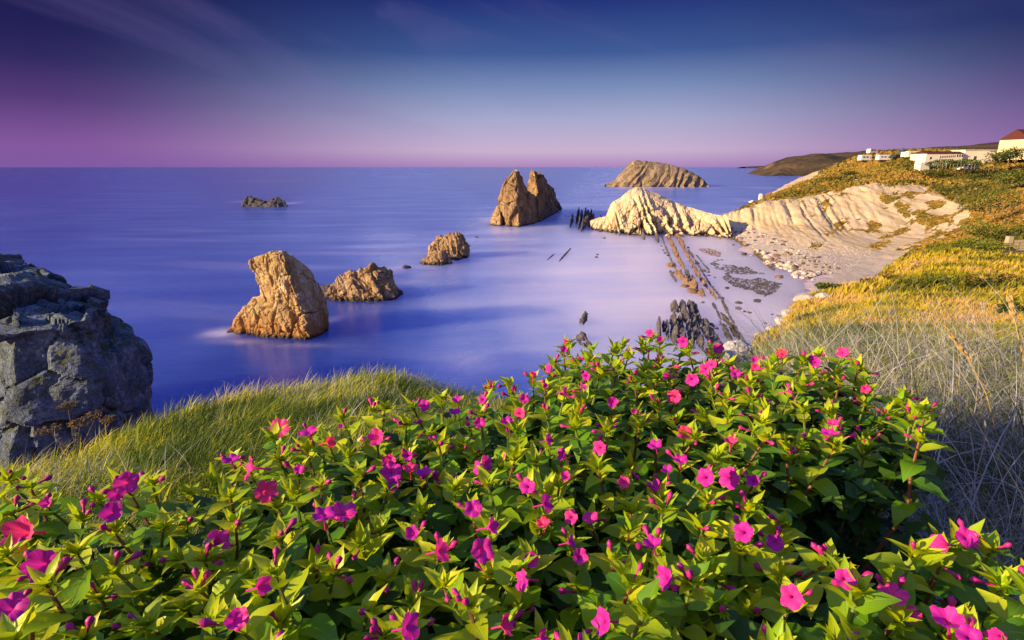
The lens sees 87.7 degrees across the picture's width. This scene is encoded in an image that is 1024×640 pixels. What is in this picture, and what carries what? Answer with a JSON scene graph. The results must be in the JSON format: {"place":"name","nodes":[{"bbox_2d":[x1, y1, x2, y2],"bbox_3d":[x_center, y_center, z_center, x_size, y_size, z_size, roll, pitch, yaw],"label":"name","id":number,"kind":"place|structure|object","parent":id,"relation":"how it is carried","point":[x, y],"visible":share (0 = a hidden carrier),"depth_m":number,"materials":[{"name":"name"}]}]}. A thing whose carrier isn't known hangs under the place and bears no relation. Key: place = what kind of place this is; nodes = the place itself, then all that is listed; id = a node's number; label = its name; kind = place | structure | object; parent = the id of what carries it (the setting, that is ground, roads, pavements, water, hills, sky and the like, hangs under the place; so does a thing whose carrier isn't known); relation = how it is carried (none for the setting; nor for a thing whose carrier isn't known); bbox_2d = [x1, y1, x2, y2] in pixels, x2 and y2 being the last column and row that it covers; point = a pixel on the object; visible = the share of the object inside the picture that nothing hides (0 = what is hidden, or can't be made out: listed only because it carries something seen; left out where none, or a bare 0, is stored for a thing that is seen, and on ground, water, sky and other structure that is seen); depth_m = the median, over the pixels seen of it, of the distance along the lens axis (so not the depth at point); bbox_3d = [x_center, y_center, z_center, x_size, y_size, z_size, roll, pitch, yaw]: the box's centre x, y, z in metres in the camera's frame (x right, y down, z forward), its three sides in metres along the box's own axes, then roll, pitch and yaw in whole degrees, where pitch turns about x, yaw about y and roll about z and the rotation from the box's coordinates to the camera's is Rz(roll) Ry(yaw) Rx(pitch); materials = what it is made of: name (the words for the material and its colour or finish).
{"place":"outdoors","nodes":[
{"label":"outdoors","id":0,"kind":"place"},
{"bbox_2d":[0,362,637,569],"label":"ledge grass","id":1,"kind":"structure","parent":0,"point":[197,437],"depth_m":4.32,"materials":[{"name":"plant"}]},
{"bbox_2d":[410,374,446,396],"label":"dead branch","id":2,"kind":"object","parent":1,"relation":"on","point":[429,384],"visible":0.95,"depth_m":5.60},
{"bbox_2d":[0,167,809,423],"bbox_3d":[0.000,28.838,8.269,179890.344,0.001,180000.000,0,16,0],"label":"sea","id":3,"kind":"structure","parent":0,"point":[163,255],"depth_m":172.61,"materials":[{"name":"liquid"}]},
{"bbox_2d":[0,254,152,469],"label":"rock cliff","id":4,"kind":"structure","parent":3,"relation":"in","point":[61,340],"depth_m":43.65,"materials":[{"name":"grey stone"}]},
{"bbox_2d":[241,196,287,206],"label":"islet","id":5,"kind":"object","parent":3,"relation":"in","point":[250,201],"visible":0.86,"depth_m":422.70,"materials":[{"name":"stone"}]},
{"bbox_2d":[227,250,328,339],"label":"sea stack","id":6,"kind":"object","parent":3,"relation":"in","point":[290,301],"visible":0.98,"depth_m":96.15,"materials":[{"name":"stone"}]},
{"bbox_2d":[320,284,330,292],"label":"sea rock","id":7,"kind":"object","parent":3,"relation":"in","point":[325,288],"visible":0.12,"depth_m":132.99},
{"bbox_2d":[324,262,402,301],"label":"sea rock","id":8,"kind":"object","parent":3,"relation":"in","point":[372,282],"visible":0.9,"depth_m":126.03,"materials":[{"name":"stone"}]},
{"bbox_2d":[420,250,452,265],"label":"sea rock","id":9,"kind":"object","parent":3,"relation":"in","point":[438,257],"visible":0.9,"depth_m":170.64,"materials":[{"name":"stone"}]},
{"bbox_2d":[426,231,469,259],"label":"sea rock","id":10,"kind":"object","parent":3,"relation":"in","point":[455,245],"visible":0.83,"depth_m":181.82,"materials":[{"name":"stone"}]},
{"bbox_2d":[489,206,502,225],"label":"sea rock","id":11,"kind":"object","parent":3,"relation":"in","point":[496,219],"visible":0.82,"depth_m":284.80,"materials":[{"name":"stone"}]},
{"bbox_2d":[498,170,537,226],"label":"pinnacle","id":12,"kind":"object","parent":3,"relation":"in","point":[517,202],"visible":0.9,"depth_m":281.22,"materials":[{"name":"stone"}]},
{"bbox_2d":[527,170,561,221],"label":"pinnacle","id":13,"kind":"object","parent":3,"relation":"in","point":[540,188],"visible":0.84,"depth_m":314.19,"materials":[{"name":"stone"}]},
{"bbox_2d":[577,210,582,228],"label":"rock fin","id":14,"kind":"object","parent":3,"relation":"in","point":[580,219],"visible":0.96,"depth_m":287.43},
{"bbox_2d":[579,311,587,324],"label":"rock fin","id":15,"kind":"object","parent":3,"relation":"in","point":[583,319],"visible":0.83,"depth_m":107.20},
{"bbox_2d":[576,331,591,346],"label":"rock fin","id":16,"kind":"object","parent":3,"relation":"in","point":[581,336],"visible":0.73,"depth_m":95.83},
{"bbox_2d":[586,209,591,225],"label":"rock fin","id":17,"kind":"object","parent":3,"relation":"in","point":[589,216],"visible":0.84,"depth_m":298.96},
{"bbox_2d":[605,160,709,186],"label":"island","id":18,"kind":"structure","parent":3,"relation":"in","point":[636,173],"depth_m":845.13,"materials":[{"name":"stone"}]},
{"bbox_2d":[656,316,660,336],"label":"rock fin","id":19,"kind":"object","parent":3,"relation":"in","point":[658,326],"visible":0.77,"depth_m":99.60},
{"bbox_2d":[588,187,733,239],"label":"rock ridge","id":20,"kind":"object","parent":3,"relation":"in","point":[635,211],"visible":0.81,"depth_m":252.56,"materials":[{"name":"stone"}]},
{"bbox_2d":[665,319,668,340],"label":"rock fin","id":21,"kind":"object","parent":3,"relation":"in","point":[667,329],"visible":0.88,"depth_m":99.39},
{"bbox_2d":[669,311,679,343],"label":"rock fin","id":22,"kind":"object","parent":3,"relation":"in","point":[674,331],"visible":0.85,"depth_m":97.68,"materials":[{"name":"stone"}]},
{"bbox_2d":[670,299,678,312],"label":"rock fin","id":23,"kind":"object","parent":3,"relation":"in","point":[674,306],"visible":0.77,"depth_m":116.52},
{"bbox_2d":[677,312,686,337],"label":"rock fin","id":24,"kind":"object","parent":3,"relation":"in","point":[680,320],"visible":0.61,"depth_m":103.36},
{"bbox_2d":[679,299,689,319],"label":"rock fin","id":25,"kind":"object","parent":3,"relation":"in","point":[683,308],"visible":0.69,"depth_m":113.29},
{"bbox_2d":[680,274,688,283],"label":"rock fin","id":26,"kind":"object","parent":3,"relation":"in","point":[684,279],"visible":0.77,"depth_m":145.07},
{"bbox_2d":[684,318,694,348],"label":"rock fin","id":27,"kind":"object","parent":3,"relation":"in","point":[690,333],"visible":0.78,"depth_m":98.92,"materials":[{"name":"stone"}]},
{"bbox_2d":[687,299,697,326],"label":"rock fin","id":28,"kind":"object","parent":3,"relation":"in","point":[691,308],"visible":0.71,"depth_m":113.02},
{"bbox_2d":[687,277,697,288],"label":"rock fin","id":29,"kind":"object","parent":3,"relation":"in","point":[693,283],"visible":0.7,"depth_m":135.61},
{"bbox_2d":[691,317,703,351],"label":"rock fin","id":30,"kind":"object","parent":3,"relation":"in","point":[699,337],"visible":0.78,"depth_m":97.87,"materials":[{"name":"stone"}]},
{"bbox_2d":[693,301,702,329],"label":"rock fin","id":31,"kind":"object","parent":3,"relation":"in","point":[695,306],"visible":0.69,"depth_m":109.62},
{"bbox_2d":[697,312,709,339],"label":"rock fin","id":32,"kind":"object","parent":3,"relation":"in","point":[706,333],"visible":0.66,"depth_m":99.28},
{"bbox_2d":[699,248,720,256],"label":"stony reef","id":33,"kind":"object","parent":3,"relation":"in","point":[718,254],"visible":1,"depth_m":194.69},
{"bbox_2d":[702,318,719,347],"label":"rock fin","id":34,"kind":"object","parent":3,"relation":"in","point":[711,332],"visible":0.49,"depth_m":98.53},
{"bbox_2d":[721,298,728,313],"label":"rock fin","id":35,"kind":"object","parent":3,"relation":"in","point":[724,306],"visible":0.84,"depth_m":118.11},
{"bbox_2d":[719,319,732,340],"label":"rock fin","id":36,"kind":"object","parent":3,"relation":"in","point":[725,331],"visible":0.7,"depth_m":100.06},
{"bbox_2d":[720,312,740,339],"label":"rock fin","id":37,"kind":"object","parent":3,"relation":"in","point":[734,332],"visible":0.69,"depth_m":103.32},
{"bbox_2d":[711,259,781,296],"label":"stony reef","id":38,"kind":"object","parent":3,"relation":"in","point":[760,285],"visible":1,"depth_m":144.03},
{"bbox_2d":[0,0,1023,166],"label":"sky","id":39,"kind":"structure","parent":0,"point":[84,83],"materials":[{"name":"blue"}]},
{"bbox_2d":[2,251,1023,603],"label":"headland ground","id":40,"kind":"structure","parent":0,"point":[644,435],"depth_m":3.55,"materials":[{"name":"plant"}]},
{"bbox_2d":[0,462,119,613],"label":"four oclock plant","id":41,"kind":"object","parent":40,"relation":"on","point":[19,519],"visible":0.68,"depth_m":1.09,"materials":[{"name":"green plant"}]},
{"bbox_2d":[33,401,119,464],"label":"dried umbel plant","id":42,"kind":"object","parent":40,"relation":"on","point":[65,405],"visible":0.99,"depth_m":4.39,"materials":[{"name":"plant"}]},
{"bbox_2d":[0,548,230,639],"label":"four oclock plant","id":43,"kind":"object","parent":40,"relation":"on","point":[157,618],"visible":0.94,"depth_m":0.80,"materials":[{"name":"green plant"}]},
{"bbox_2d":[0,466,264,639],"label":"four oclock plant","id":44,"kind":"object","parent":40,"relation":"on","point":[161,539],"visible":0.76,"depth_m":0.95,"materials":[{"name":"green plant"}]},
{"bbox_2d":[152,415,352,590],"bbox_3d":[-0.531,0.653,1.306,0.545,0.852,0.490,7,17,24],"label":"four oclock plant","id":45,"kind":"object","parent":40,"relation":"on","point":[269,498],"visible":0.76,"depth_m":1.18,"materials":[{"name":"green plant"}]},
{"bbox_2d":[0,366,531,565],"bbox_3d":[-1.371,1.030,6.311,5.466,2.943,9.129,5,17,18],"label":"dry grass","id":46,"kind":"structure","parent":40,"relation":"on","point":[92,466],"depth_m":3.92,"materials":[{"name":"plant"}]},
{"bbox_2d":[165,474,431,639],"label":"four oclock plant","id":47,"kind":"object","parent":40,"relation":"on","point":[260,596],"visible":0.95,"depth_m":0.88,"materials":[{"name":"green plant"}]},
{"bbox_2d":[285,395,514,629],"bbox_3d":[-0.292,0.633,1.324,0.498,0.861,0.536,13,21,39],"label":"four oclock plant","id":48,"kind":"object","parent":40,"relation":"on","point":[374,467],"visible":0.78,"depth_m":1.23,"materials":[{"name":"green plant"}]},
{"bbox_2d":[352,531,589,639],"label":"four oclock plant","id":49,"kind":"object","parent":40,"relation":"on","point":[475,610],"visible":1,"depth_m":0.80,"materials":[{"name":"green plant"}]},
{"bbox_2d":[412,376,541,539],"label":"four oclock plant","id":50,"kind":"object","parent":40,"relation":"on","point":[464,428],"visible":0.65,"depth_m":1.52,"materials":[{"name":"green plant"}]},
{"bbox_2d":[384,438,624,633],"bbox_3d":[-0.011,0.676,1.129,0.557,0.881,0.475,8,18,25],"label":"four oclock plant","id":51,"kind":"object","parent":40,"relation":"on","point":[550,539],"visible":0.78,"depth_m":1.03,"materials":[{"name":"green plant"}]},
{"bbox_2d":[485,385,667,585],"bbox_3d":[0.112,0.605,1.352,0.499,0.880,0.479,0,16,0],"label":"four oclock plant","id":52,"kind":"object","parent":40,"relation":"on","point":[595,462],"visible":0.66,"depth_m":1.24,"materials":[{"name":"green plant"}]},
{"bbox_2d":[520,349,664,497],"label":"four oclock plant","id":53,"kind":"object","parent":40,"relation":"on","point":[600,389],"visible":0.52,"depth_m":1.59,"materials":[{"name":"green plant"}]},
{"bbox_2d":[534,333,661,445],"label":"four oclock plant","id":54,"kind":"object","parent":40,"relation":"on","point":[572,362],"visible":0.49,"depth_m":1.85,"materials":[{"name":"green plant"}]},
{"bbox_2d":[541,519,820,639],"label":"four oclock plant","id":55,"kind":"object","parent":40,"relation":"on","point":[634,603],"visible":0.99,"depth_m":0.80,"materials":[{"name":"green plant"}]},
{"bbox_2d":[632,329,743,455],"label":"four oclock plant","id":56,"kind":"object","parent":40,"relation":"on","point":[713,352],"visible":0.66,"depth_m":1.96,"materials":[{"name":"green plant"}]},
{"bbox_2d":[597,444,810,638],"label":"four oclock plant","id":57,"kind":"object","parent":40,"relation":"on","point":[753,562],"visible":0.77,"depth_m":0.99,"materials":[{"name":"green plant"}]},
{"bbox_2d":[606,382,810,532],"bbox_3d":[0.494,0.587,1.452,0.505,0.848,0.551,-7,17,-23],"label":"four oclock plant","id":58,"kind":"object","parent":40,"relation":"on","point":[691,443],"visible":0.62,"depth_m":1.35,"materials":[{"name":"green plant"}]},
{"bbox_2d":[629,351,795,493],"bbox_3d":[0.650,0.486,1.788,0.551,0.864,0.528,0,16,0],"label":"four oclock plant","id":59,"kind":"object","parent":40,"relation":"on","point":[752,381],"visible":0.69,"depth_m":1.66,"materials":[{"name":"green plant"}]},
{"bbox_2d":[718,349,731,366],"bbox_3d":[3.670,0.664,9.253,0.286,0.302,0.359,7,17,22],"label":"boulder","id":60,"kind":"object","parent":40,"relation":"on","point":[726,356],"visible":0.2,"depth_m":9.13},
{"bbox_2d":[723,340,752,367],"bbox_3d":[4.009,0.637,9.545,0.639,0.610,0.492,11,9,-31],"label":"boulder","id":61,"kind":"object","parent":40,"relation":"on","point":[729,344],"visible":0.45,"depth_m":9.37,"materials":[{"name":"stone"}]},
{"bbox_2d":[793,293,814,302],"bbox_3d":[26.614,-1.890,48.464,1.940,1.068,1.904,-9,18,-28],"label":"rock outcrop","id":62,"kind":"object","parent":40,"relation":"on","point":[804,296],"visible":0.57,"depth_m":47.96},
{"bbox_2d":[797,312,814,319],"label":"shrub","id":63,"kind":"object","parent":40,"relation":"on","point":[804,315],"visible":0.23,"depth_m":35.80,"materials":[{"name":"plant"}]},
{"bbox_2d":[758,343,883,515],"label":"four oclock plant","id":64,"kind":"object","parent":40,"relation":"on","point":[813,358],"visible":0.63,"depth_m":1.73,"materials":[{"name":"green plant"}]},
{"bbox_2d":[814,292,829,299],"bbox_3d":[27.765,-1.995,47.862,1.630,0.921,1.640,3,16,10],"label":"rock outcrop","id":65,"kind":"object","parent":40,"relation":"on","point":[822,295],"visible":0.39,"depth_m":47.52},
{"bbox_2d":[814,282,847,290],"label":"shrub","id":66,"kind":"object","parent":40,"relation":"on","point":[821,285],"visible":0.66,"depth_m":52.73,"materials":[{"name":"green plant"}]},
{"bbox_2d":[715,371,952,620],"bbox_3d":[0.812,0.583,1.460,0.527,0.880,0.489,-6,17,-21],"label":"four oclock plant","id":67,"kind":"object","parent":40,"relation":"on","point":[821,476],"visible":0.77,"depth_m":1.34,"materials":[{"name":"green plant"}]},
{"bbox_2d":[677,267,1023,620],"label":"bleached grass","id":68,"kind":"structure","parent":40,"relation":"on","point":[960,399],"depth_m":3.42,"materials":[{"name":"plant"}]},
{"bbox_2d":[859,277,878,283],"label":"shrub","id":69,"kind":"object","parent":40,"relation":"on","point":[865,279],"visible":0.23,"depth_m":51.71,"materials":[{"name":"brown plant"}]},
{"bbox_2d":[719,312,1023,604],"bbox_3d":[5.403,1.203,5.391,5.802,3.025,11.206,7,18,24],"label":"dry grass","id":70,"kind":"structure","parent":40,"relation":"on","point":[984,401],"depth_m":3.78,"materials":[{"name":"plant"}]},
{"bbox_2d":[788,362,955,604],"bbox_3d":[1.034,0.552,1.642,0.462,0.861,0.414,4,17,14],"label":"four oclock plant","id":71,"kind":"object","parent":40,"relation":"on","point":[863,420],"visible":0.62,"depth_m":1.55,"materials":[{"name":"green plant"}]},
{"bbox_2d":[761,534,1023,639],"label":"four oclock plant","id":72,"kind":"object","parent":40,"relation":"on","point":[855,606],"visible":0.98,"depth_m":0.78,"materials":[{"name":"green plant"}]},
{"bbox_2d":[881,272,913,280],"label":"shrub","id":73,"kind":"object","parent":40,"relation":"on","point":[891,276],"visible":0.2,"depth_m":47.31,"materials":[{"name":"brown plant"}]},
{"bbox_2d":[904,308,949,404],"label":"dry stalk","id":74,"kind":"object","parent":40,"relation":"on","point":[941,343],"visible":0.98,"depth_m":3.19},
{"bbox_2d":[921,275,960,284],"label":"shrub","id":75,"kind":"object","parent":40,"relation":"on","point":[949,279],"visible":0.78,"depth_m":42.03,"materials":[{"name":"green plant"}]},
{"bbox_2d":[865,517,1022,630],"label":"four oclock plant","id":76,"kind":"object","parent":40,"relation":"on","point":[959,570],"visible":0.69,"depth_m":0.91,"materials":[{"name":"green plant"}]},
{"bbox_2d":[925,242,964,249],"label":"shrub","id":77,"kind":"object","parent":40,"relation":"on","point":[938,245],"visible":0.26,"depth_m":84.53,"materials":[{"name":"green plant"}]},
{"bbox_2d":[876,253,1023,280],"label":"heather","id":78,"kind":"object","parent":40,"relation":"on","point":[991,262],"visible":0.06,"depth_m":60.59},
{"bbox_2d":[943,323,959,440],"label":"dry stalk","id":79,"kind":"object","parent":40,"relation":"on","point":[945,325],"visible":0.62,"depth_m":2.83,"materials":[{"name":"plant"}]},
{"bbox_2d":[960,314,979,469],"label":"dry stalk","id":80,"kind":"object","parent":40,"relation":"on","point":[977,352],"visible":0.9,"depth_m":2.61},
{"bbox_2d":[947,333,1006,479],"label":"dry stalk","id":81,"kind":"object","parent":40,"relation":"on","point":[960,347],"visible":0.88,"depth_m":2.51,"materials":[{"name":"plant"}]},
{"bbox_2d":[948,238,1020,253],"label":"shrub","id":82,"kind":"object","parent":40,"relation":"on","point":[985,244],"visible":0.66,"depth_m":81.81,"materials":[{"name":"green plant"}]},
{"bbox_2d":[983,419,986,453],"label":"dry stalk","id":83,"kind":"object","parent":40,"relation":"on","point":[984,449],"visible":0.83,"depth_m":2.45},
{"bbox_2d":[980,301,992,341],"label":"dry stalk","id":84,"kind":"object","parent":40,"relation":"on","point":[982,306],"visible":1,"depth_m":3.76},
{"bbox_2d":[956,188,1023,213],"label":"shrub","id":85,"kind":"object","parent":40,"relation":"on","point":[990,205],"visible":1,"depth_m":155.35,"materials":[{"name":"green plant"}]},
{"bbox_2d":[962,272,1023,287],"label":"shrub","id":86,"kind":"object","parent":40,"relation":"on","point":[970,279],"visible":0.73,"depth_m":39.57,"materials":[{"name":"green plant"}]},
{"bbox_2d":[975,241,1020,251],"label":"plank fence","id":87,"kind":"object","parent":40,"relation":"on","point":[1018,245],"visible":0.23,"depth_m":83.78,"materials":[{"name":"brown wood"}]},
{"bbox_2d":[994,300,1023,317],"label":"shrub","id":88,"kind":"object","parent":40,"relation":"on","point":[1018,309],"visible":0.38,"depth_m":21.84,"materials":[{"name":"green plant"}]},
{"bbox_2d":[1002,236,1023,253],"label":"stone wall","id":89,"kind":"structure","parent":40,"relation":"on","point":[1009,239],"depth_m":85.74,"materials":[{"name":"stone"}]},
{"bbox_2d":[1006,295,1023,362],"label":"dry stalk","id":90,"kind":"object","parent":40,"relation":"on","point":[1011,306],"visible":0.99,"depth_m":2.73,"materials":[{"name":"plant"}]},
{"bbox_2d":[723,150,1023,299],"bbox_3d":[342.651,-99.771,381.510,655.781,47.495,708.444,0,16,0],"label":"bay hillside","id":91,"kind":"structure","parent":0,"point":[780,219],"depth_m":215.55,"materials":[{"name":"stone"}]},
{"bbox_2d":[731,229,871,271],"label":"beach scree","id":92,"kind":"structure","parent":91,"relation":"on","point":[855,253],"depth_m":180.82,"materials":[{"name":"gravel"}]},
{"bbox_2d":[857,155,871,160],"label":"parked camper","id":93,"kind":"object","parent":91,"relation":"on","point":[864,157],"visible":1,"depth_m":319.20,"materials":[{"name":"white paint"}]},
{"bbox_2d":[734,147,1023,277],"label":"heath","id":94,"kind":"object","parent":91,"relation":"on","point":[979,176],"visible":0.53,"depth_m":250.51,"materials":[{"name":"plant"}]},
{"bbox_2d":[875,155,890,160],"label":"parked camper","id":95,"kind":"object","parent":91,"relation":"on","point":[882,157],"visible":1,"depth_m":312.60,"materials":[{"name":"white paint"}]},
{"bbox_2d":[914,162,930,170],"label":"house","id":96,"kind":"structure","parent":91,"relation":"on","point":[920,166],"depth_m":280.88,"materials":[{"name":"white paint"}]},
{"bbox_2d":[919,169,949,176],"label":"shrub","id":97,"kind":"object","parent":91,"relation":"on","point":[938,172],"visible":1,"depth_m":259.90,"materials":[{"name":"green plant"}]},
{"bbox_2d":[914,151,964,167],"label":"house","id":98,"kind":"structure","parent":91,"relation":"on","point":[926,156],"depth_m":284.99,"materials":[{"name":"white paint"}]},
{"bbox_2d":[925,158,982,169],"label":"shrub","id":99,"kind":"object","parent":91,"relation":"on","point":[966,162],"visible":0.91,"depth_m":258.85,"materials":[{"name":"green plant"}]},
{"bbox_2d":[951,236,993,249],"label":"shrub","id":100,"kind":"object","parent":91,"relation":"on","point":[971,240],"visible":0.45,"depth_m":102.67,"materials":[{"name":"green plant"}]},
{"bbox_2d":[951,150,997,164],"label":"house","id":101,"kind":"structure","parent":91,"relation":"on","point":[979,155],"depth_m":286.63,"materials":[{"name":"white paint"}]},
{"bbox_2d":[957,219,1023,237],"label":"shrub","id":102,"kind":"object","parent":91,"relation":"on","point":[983,228],"visible":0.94,"depth_m":111.63,"materials":[{"name":"green plant"}]},
{"bbox_2d":[981,151,1013,164],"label":"shrub","id":103,"kind":"object","parent":91,"relation":"on","point":[996,161],"visible":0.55,"depth_m":262.76,"materials":[{"name":"green plant"}]},
{"bbox_2d":[990,146,1023,161],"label":"shrub","id":104,"kind":"object","parent":91,"relation":"on","point":[1016,152],"visible":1,"depth_m":250.61,"materials":[{"name":"green plant"}]},
{"bbox_2d":[991,170,1023,185],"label":"shrub","id":105,"kind":"object","parent":91,"relation":"on","point":[1018,177],"visible":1,"depth_m":198.85,"materials":[{"name":"green plant"}]},
{"bbox_2d":[997,129,1023,159],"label":"house","id":106,"kind":"structure","parent":91,"relation":"on","point":[1015,138],"depth_m":275.31,"materials":[{"name":"paint"}]},
{"bbox_2d":[748,142,998,175],"bbox_3d":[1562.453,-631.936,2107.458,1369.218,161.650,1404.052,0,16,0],"label":"distant headland","id":107,"kind":"structure","parent":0,"point":[804,165],"depth_m":2017.78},
{"bbox_2d":[752,243,1023,346],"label":"golden grass","id":108,"kind":"structure","parent":0,"point":[959,263],"depth_m":38.43,"materials":[{"name":"plant"}]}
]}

